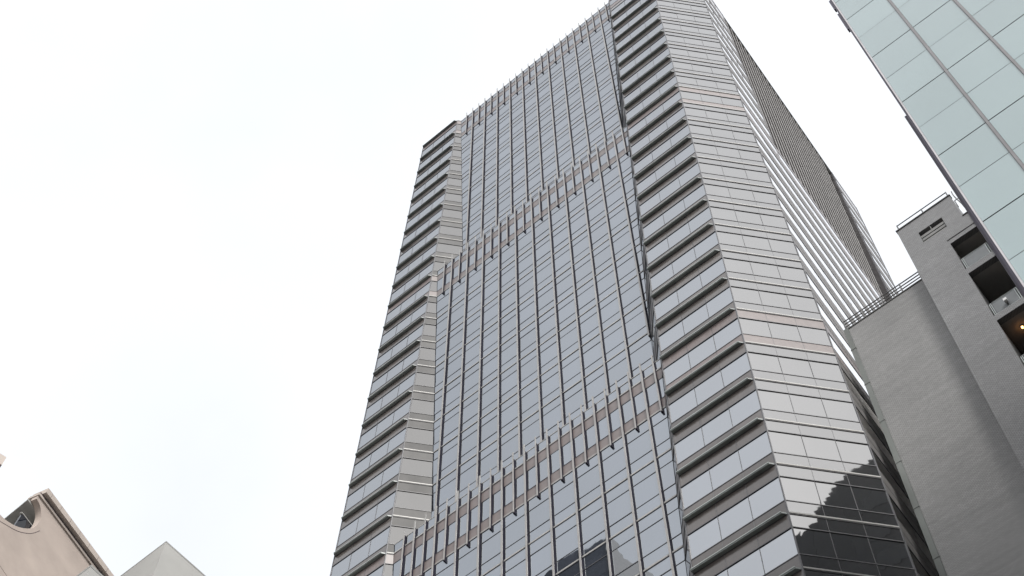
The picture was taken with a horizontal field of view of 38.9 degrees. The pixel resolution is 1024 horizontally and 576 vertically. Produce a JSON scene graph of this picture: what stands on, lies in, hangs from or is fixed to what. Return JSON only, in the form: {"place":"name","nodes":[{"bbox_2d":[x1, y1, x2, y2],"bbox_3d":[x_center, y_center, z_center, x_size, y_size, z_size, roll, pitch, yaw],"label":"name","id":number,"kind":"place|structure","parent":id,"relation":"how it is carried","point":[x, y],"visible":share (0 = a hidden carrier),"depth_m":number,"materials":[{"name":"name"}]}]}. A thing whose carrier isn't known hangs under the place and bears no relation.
{"place":"outdoors","nodes":[
{"label":"outdoors","id":0,"kind":"place"},
{"bbox_2d":[77,565,102,575],"bbox_3d":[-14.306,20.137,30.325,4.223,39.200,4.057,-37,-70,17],"label":"flat roofed building","id":1,"kind":"structure","parent":0,"point":[90,570],"depth_m":46.55,"materials":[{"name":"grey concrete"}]},
{"bbox_2d":[121,541,204,575],"bbox_3d":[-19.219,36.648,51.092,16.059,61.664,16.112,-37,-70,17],"label":"flat roofed building","id":2,"kind":"structure","parent":0,"point":[166,558],"depth_m":73.27,"materials":[{"name":"grey concrete"}]},
{"bbox_2d":[0,0,966,575],"label":"sky","id":3,"kind":"structure","parent":0,"point":[205,204],"materials":[{"name":"white"}]},
{"bbox_2d":[829,0,1023,296],"bbox_3d":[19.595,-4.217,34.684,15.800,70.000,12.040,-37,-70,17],"label":"glass panel building","id":4,"kind":"structure","parent":0,"point":[951,73],"depth_m":34.88,"materials":[{"name":"glass"},{"name":"brushed metal"}]},
{"bbox_2d":[842,191,1023,575],"bbox_3d":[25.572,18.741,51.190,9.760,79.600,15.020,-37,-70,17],"label":"tiled building","id":5,"kind":"structure","parent":0,"point":[937,349],"depth_m":69.47,"materials":[{"name":"grey tile"}]},
{"label":"ground","id":6,"kind":"structure","parent":0,"visible":0},
{"bbox_2d":[0,454,5,466],"bbox_3d":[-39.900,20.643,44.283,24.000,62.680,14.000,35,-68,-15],"label":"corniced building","id":7,"kind":"structure","parent":6,"relation":"on","point":[2,458],"depth_m":72.60,"materials":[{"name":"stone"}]},
{"bbox_2d":[0,488,113,575],"bbox_3d":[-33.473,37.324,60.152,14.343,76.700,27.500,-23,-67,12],"label":"sandstone building","id":8,"kind":"structure","parent":6,"relation":"on","point":[41,533],"depth_m":89.29,"materials":[{"name":"beige stone"}]},
{"bbox_2d":[330,0,938,575],"bbox_3d":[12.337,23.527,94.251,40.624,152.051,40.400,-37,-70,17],"label":"office tower","id":9,"kind":"structure","parent":6,"relation":"on","point":[642,274],"depth_m":94.23,"materials":[{"name":"grey glass"}]},
{"bbox_2d":[456,0,937,575],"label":"far window","id":10,"kind":"structure","parent":9,"relation":"in","point":[921,571],"depth_m":96.50,"materials":[{"name":"glass"}]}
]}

